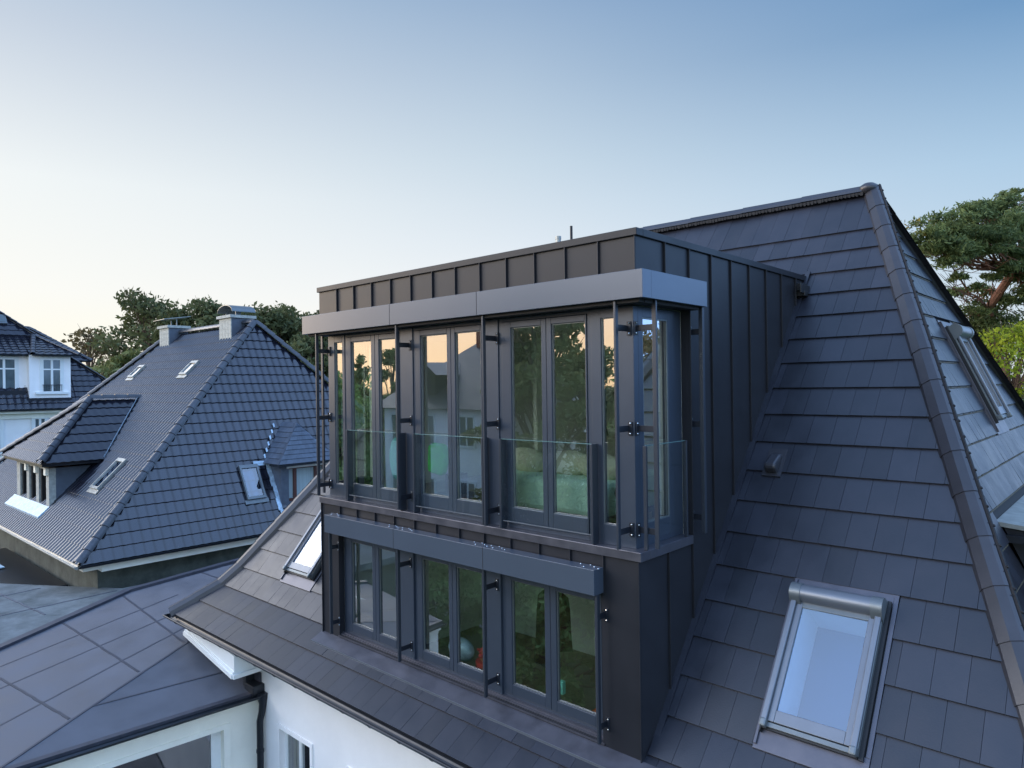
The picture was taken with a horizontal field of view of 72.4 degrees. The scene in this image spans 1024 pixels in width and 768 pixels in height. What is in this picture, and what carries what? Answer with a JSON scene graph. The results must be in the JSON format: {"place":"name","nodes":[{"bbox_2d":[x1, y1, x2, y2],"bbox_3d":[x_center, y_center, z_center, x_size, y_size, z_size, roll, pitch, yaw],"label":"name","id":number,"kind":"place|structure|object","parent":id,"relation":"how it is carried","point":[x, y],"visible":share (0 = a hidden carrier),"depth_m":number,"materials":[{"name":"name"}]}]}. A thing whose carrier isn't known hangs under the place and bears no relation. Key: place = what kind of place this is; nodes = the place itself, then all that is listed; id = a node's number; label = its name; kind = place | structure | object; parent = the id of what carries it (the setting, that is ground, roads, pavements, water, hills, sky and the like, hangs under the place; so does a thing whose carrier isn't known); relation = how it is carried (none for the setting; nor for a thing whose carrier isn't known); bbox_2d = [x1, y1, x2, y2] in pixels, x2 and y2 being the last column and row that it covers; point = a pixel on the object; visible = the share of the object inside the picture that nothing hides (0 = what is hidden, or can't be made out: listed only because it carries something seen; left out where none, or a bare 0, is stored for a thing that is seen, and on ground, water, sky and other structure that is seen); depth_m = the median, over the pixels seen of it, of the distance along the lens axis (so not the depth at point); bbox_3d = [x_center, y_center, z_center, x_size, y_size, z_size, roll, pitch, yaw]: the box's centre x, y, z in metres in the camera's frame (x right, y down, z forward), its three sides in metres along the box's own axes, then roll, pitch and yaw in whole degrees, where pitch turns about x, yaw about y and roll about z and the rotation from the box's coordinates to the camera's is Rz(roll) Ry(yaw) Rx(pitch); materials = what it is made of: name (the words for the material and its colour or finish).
{"place":"outdoors","nodes":[
{"label":"outdoors","id":0,"kind":"place"},
{"bbox_2d":[0,548,67,585],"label":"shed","id":1,"kind":"structure","parent":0,"point":[17,569],"depth_m":21.90,"materials":[{"name":"grey"}]},
{"bbox_2d":[0,311,109,462],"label":"white house","id":2,"kind":"structure","parent":0,"point":[44,377],"depth_m":40.56,"materials":[{"name":"paint"}]},
{"bbox_2d":[0,419,3,454],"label":"window","id":3,"kind":"structure","parent":2,"relation":"in","point":[1,420],"depth_m":39.18,"materials":[{"name":"white paint"}]},
{"bbox_2d":[0,314,6,323],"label":"roof window","id":4,"kind":"structure","parent":2,"relation":"in","point":[3,320],"depth_m":41.57,"materials":[{"name":"metal"}]},
{"bbox_2d":[0,356,18,388],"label":"window","id":5,"kind":"structure","parent":2,"relation":"in","point":[9,368],"depth_m":39.79,"materials":[{"name":"white paint"}]},
{"bbox_2d":[31,418,48,429],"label":"window","id":6,"kind":"structure","parent":2,"relation":"in","point":[35,422],"depth_m":40.43,"materials":[{"name":"white paint"}]},
{"bbox_2d":[35,357,68,393],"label":"window","id":7,"kind":"structure","parent":2,"relation":"in","point":[51,368],"depth_m":40.85,"materials":[{"name":"white paint"}]},
{"bbox_2d":[0,583,136,643],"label":"garage","id":8,"kind":"structure","parent":0,"point":[24,608],"depth_m":17.99,"materials":[{"name":"metal"}]},
{"bbox_2d":[0,305,364,587],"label":"pantile house","id":9,"kind":"structure","parent":0,"point":[176,449],"depth_m":23.39,"materials":[{"name":"black tile"}]},
{"bbox_2d":[86,458,127,493],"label":"roof window","id":10,"kind":"structure","parent":9,"relation":"in","point":[93,489],"depth_m":22.32,"materials":[{"name":"metal"}]},
{"bbox_2d":[125,365,145,380],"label":"roof window","id":11,"kind":"structure","parent":9,"relation":"in","point":[131,376],"depth_m":29.87,"materials":[{"name":"metal"}]},
{"bbox_2d":[176,360,199,377],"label":"roof window","id":12,"kind":"structure","parent":9,"relation":"in","point":[192,364],"depth_m":26.31,"materials":[{"name":"metal"}]},
{"bbox_2d":[238,464,268,504],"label":"roof window","id":13,"kind":"structure","parent":9,"relation":"in","point":[261,498],"depth_m":22.86,"materials":[{"name":"metal"}]},
{"bbox_2d":[0,0,1023,399],"label":"sky","id":14,"kind":"structure","parent":0,"point":[232,152],"materials":[{"name":"blue"}]},
{"label":"ground","id":15,"kind":"structure","parent":0,"visible":0},
{"bbox_2d":[61,325,136,374],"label":"tree","id":16,"kind":"object","parent":15,"relation":"on","point":[79,333],"visible":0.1,"depth_m":69.24,"materials":[{"name":"green plant"}]},
{"bbox_2d":[89,347,148,380],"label":"tree","id":17,"kind":"object","parent":15,"relation":"on","point":[115,363],"visible":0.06,"depth_m":55.34,"materials":[{"name":"green plant"}]},
{"bbox_2d":[85,287,185,375],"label":"tree","id":18,"kind":"object","parent":15,"relation":"on","point":[141,314],"visible":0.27,"depth_m":64.99,"materials":[{"name":"green plant"}]},
{"bbox_2d":[0,558,314,767],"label":"flat roof extension","id":19,"kind":"object","parent":15,"relation":"on","point":[131,677],"visible":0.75,"depth_m":12.18,"materials":[{"name":"tile"}]},
{"bbox_2d":[94,722,231,767],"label":"window","id":20,"kind":"structure","parent":19,"relation":"in","point":[202,749],"depth_m":11.73,"materials":[{"name":"white paint"}]},
{"bbox_2d":[146,295,246,342],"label":"tree","id":21,"kind":"object","parent":15,"relation":"on","point":[205,314],"visible":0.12,"depth_m":61.77,"materials":[{"name":"green plant"}]},
{"bbox_2d":[241,300,319,368],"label":"tree","id":22,"kind":"object","parent":15,"relation":"on","point":[279,323],"visible":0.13,"depth_m":65.29,"materials":[{"name":"green plant"}]},
{"bbox_2d":[272,305,311,344],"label":"tree","id":23,"kind":"object","parent":15,"relation":"on","point":[299,317],"visible":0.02,"depth_m":71.39,"materials":[{"name":"green plant"}]},
{"bbox_2d":[289,310,341,352],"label":"tree","id":24,"kind":"object","parent":15,"relation":"on","point":[299,330],"visible":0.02,"depth_m":65.28,"materials":[{"name":"green plant"}]},
{"bbox_2d":[282,335,364,405],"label":"tree","id":25,"kind":"object","parent":15,"relation":"on","point":[304,347],"visible":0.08,"depth_m":57.09,"materials":[{"name":"green plant"}]},
{"bbox_2d":[320,345,364,412],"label":"tree","id":26,"kind":"object","parent":15,"relation":"on","point":[359,353],"visible":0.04,"depth_m":58.28,"materials":[{"name":"green plant"}]},
{"bbox_2d":[163,182,1023,767],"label":"house","id":27,"kind":"structure","parent":15,"relation":"on","point":[805,548],"depth_m":8.61,"materials":[{"name":"tile"}]},
{"bbox_2d":[277,723,312,767],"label":"window","id":28,"kind":"structure","parent":27,"relation":"in","point":[299,751],"depth_m":11.80,"materials":[{"name":"white paint"}]},
{"bbox_2d":[280,503,321,591],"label":"roof window","id":29,"kind":"structure","parent":27,"relation":"in","point":[303,569],"depth_m":13.11,"materials":[{"name":"glass"}]},
{"bbox_2d":[339,341,372,484],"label":"side window","id":30,"kind":"structure","parent":27,"relation":"in","point":[368,479],"depth_m":11.85,"materials":[{"name":"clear glass"}]},
{"bbox_2d":[344,537,397,651],"bbox_3d":[-2.128,3.133,10.688,1.402,1.610,0.092,-1,0,43],"label":"casement window","id":31,"kind":"structure","parent":27,"relation":"in","point":[376,635],"depth_m":10.61,"materials":[{"name":"metal"}]},
{"bbox_2d":[345,329,401,506],"bbox_3d":[-2.084,0.512,10.619,1.430,2.600,0.092,-1,0,43],"label":"french window","id":32,"kind":"structure","parent":27,"relation":"in","point":[377,490],"depth_m":10.55,"materials":[{"name":"metal"}]},
{"bbox_2d":[389,437,396,479],"bbox_3d":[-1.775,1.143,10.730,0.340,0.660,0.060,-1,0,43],"label":"paper lantern","id":33,"kind":"object","parent":27,"relation":"hanging from","point":[393,459],"visible":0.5,"depth_m":10.73,"materials":[{"name":"teal"}]},
{"bbox_2d":[413,321,482,521],"bbox_3d":[-0.836,0.493,9.472,1.440,2.600,0.092,-1,0,43],"label":"french window","id":34,"kind":"structure","parent":27,"relation":"in","point":[453,502],"depth_m":9.41,"materials":[{"name":"metal"}]},
{"bbox_2d":[415,554,483,685],"bbox_3d":[-0.822,3.113,9.488,1.434,1.610,0.092,-1,0,43],"label":"casement window","id":35,"kind":"structure","parent":27,"relation":"in","point":[453,664],"depth_m":9.44,"materials":[{"name":"metal"}]},
{"bbox_2d":[433,472,481,500],"bbox_3d":[-0.719,1.553,10.246,0.800,0.490,0.450,-1,0,43],"label":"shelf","id":36,"kind":"object","parent":27,"relation":"on","point":[465,493],"visible":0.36,"depth_m":10.20,"materials":[{"name":"white wood"}]},
{"bbox_2d":[428,443,447,474],"bbox_3d":[-1.093,1.110,10.391,0.381,0.474,0.203,-1,0,43],"label":"fabric bag","id":37,"kind":"object","parent":36,"relation":"on","point":[437,458],"visible":0.91,"depth_m":10.29,"materials":[{"name":"green fabric"}]},
{"bbox_2d":[448,637,474,661],"bbox_3d":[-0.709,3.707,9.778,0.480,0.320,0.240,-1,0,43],"label":"exercise ball","id":38,"kind":"object","parent":27,"relation":"on","point":[467,651],"visible":0.58,"depth_m":9.63,"materials":[{"name":"blue rubber"}]},
{"bbox_2d":[476,647,482,669],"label":"red flowers","id":39,"kind":"object","parent":27,"relation":"in","point":[479,662],"visible":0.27,"depth_m":9.43,"materials":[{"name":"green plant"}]},
{"bbox_2d":[499,310,592,540],"bbox_3d":[0.398,0.474,8.339,1.430,2.600,0.092,-1,0,43],"label":"french window","id":40,"kind":"structure","parent":27,"relation":"in","point":[549,516],"depth_m":8.27,"materials":[{"name":"metal"}]},
{"bbox_2d":[502,574,602,732],"bbox_3d":[0.492,3.093,8.281,1.582,1.610,0.092,-1,0,43],"label":"casement window","id":41,"kind":"structure","parent":27,"relation":"in","point":[551,701],"depth_m":8.27,"materials":[{"name":"metal"}]},
{"bbox_2d":[534,590,572,666],"bbox_3d":[0.636,3.753,9.575,0.604,1.950,0.437,-1,0,43],"label":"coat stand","id":42,"kind":"object","parent":27,"relation":"on","point":[565,635],"visible":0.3,"depth_m":9.47,"materials":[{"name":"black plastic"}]},
{"bbox_2d":[561,680,565,694],"bbox_3d":[0.609,3.687,8.500,0.070,0.160,0.060,-1,0,43],"label":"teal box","id":43,"kind":"object","parent":27,"relation":"on","point":[563,689],"visible":0.69,"depth_m":8.47,"materials":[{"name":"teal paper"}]},
{"bbox_2d":[516,469,615,522],"bbox_3d":[0.863,1.470,9.383,2.000,0.610,1.580,-1,0,43],"label":"bed","id":44,"kind":"object","parent":27,"relation":"in","point":[571,494],"visible":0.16,"depth_m":8.56,"materials":[{"name":"green fabric"}]},
{"bbox_2d":[516,447,542,471],"bbox_3d":[0.209,1.034,9.491,0.720,0.340,0.340,7,5,42],"label":"pillow","id":45,"kind":"object","parent":44,"relation":"on","point":[529,459],"visible":0.64,"depth_m":9.31,"materials":[{"name":"beige fabric"}]},
{"bbox_2d":[556,450,585,474],"bbox_3d":[0.743,1.026,9.068,0.720,0.340,0.340,-5,-3,43],"label":"pillow","id":46,"kind":"object","parent":44,"relation":"on","point":[566,461],"visible":0.59,"depth_m":8.92,"materials":[{"name":"beige fabric"}]},
{"bbox_2d":[576,454,615,479],"bbox_3d":[1.095,1.020,8.608,0.720,0.340,0.340,3,2,43],"label":"pillow","id":47,"kind":"object","parent":44,"relation":"on","point":[581,463],"visible":0.34,"depth_m":8.45,"materials":[{"name":"beige fabric"}]},
{"bbox_2d":[579,382,614,432],"bbox_3d":[2.195,0.154,10.780,3.000,1.270,0.500,-1,0,43],"label":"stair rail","id":48,"kind":"object","parent":27,"relation":"attached to","point":[609,394],"visible":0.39,"depth_m":11.49,"materials":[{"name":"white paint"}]},
{"bbox_2d":[606,375,614,435],"bbox_3d":[1.280,0.830,8.194,0.414,1.873,0.409,-1,0,-2],"label":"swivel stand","id":49,"kind":"object","parent":27,"relation":"on","point":[606,404],"visible":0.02,"depth_m":8.32,"materials":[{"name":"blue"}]},
{"bbox_2d":[637,306,682,546],"bbox_3d":[1.650,0.456,7.876,0.080,2.600,0.918,-1,0,43],"label":"side window","id":50,"kind":"structure","parent":27,"relation":"in","point":[668,321],"depth_m":7.93,"materials":[{"name":"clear glass"}]},
{"bbox_2d":[752,578,899,767],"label":"roof window","id":51,"kind":"structure","parent":27,"relation":"in","point":[824,693],"depth_m":7.11,"materials":[{"name":"metal"}]},
{"bbox_2d":[936,320,1012,434],"bbox_3d":[7.017,-0.067,10.849,1.040,1.880,0.739,-1,-24,-47],"label":"roof window","id":52,"kind":"structure","parent":27,"relation":"in","point":[959,337],"depth_m":10.50,"materials":[{"name":"metal"}]},
{"bbox_2d":[904,187,1023,372],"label":"pine tree","id":53,"kind":"object","parent":15,"relation":"on","point":[965,238],"visible":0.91,"depth_m":24.46,"materials":[{"name":"green plant"}]},
{"bbox_2d":[959,304,1023,401],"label":"tree","id":54,"kind":"object","parent":15,"relation":"on","point":[977,325],"visible":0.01,"depth_m":27.58,"materials":[{"name":"green plant"}]},
{"bbox_2d":[978,319,1023,400],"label":"maple tree","id":55,"kind":"object","parent":15,"relation":"on","point":[1017,381],"visible":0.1,"depth_m":23.25,"materials":[{"name":"green plant"}]},
{"bbox_2d":[979,326,1023,399],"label":"tree","id":56,"kind":"object","parent":15,"relation":"on","point":[1012,364],"depth_m":30.75,"materials":[{"name":"green plant"}]}
]}

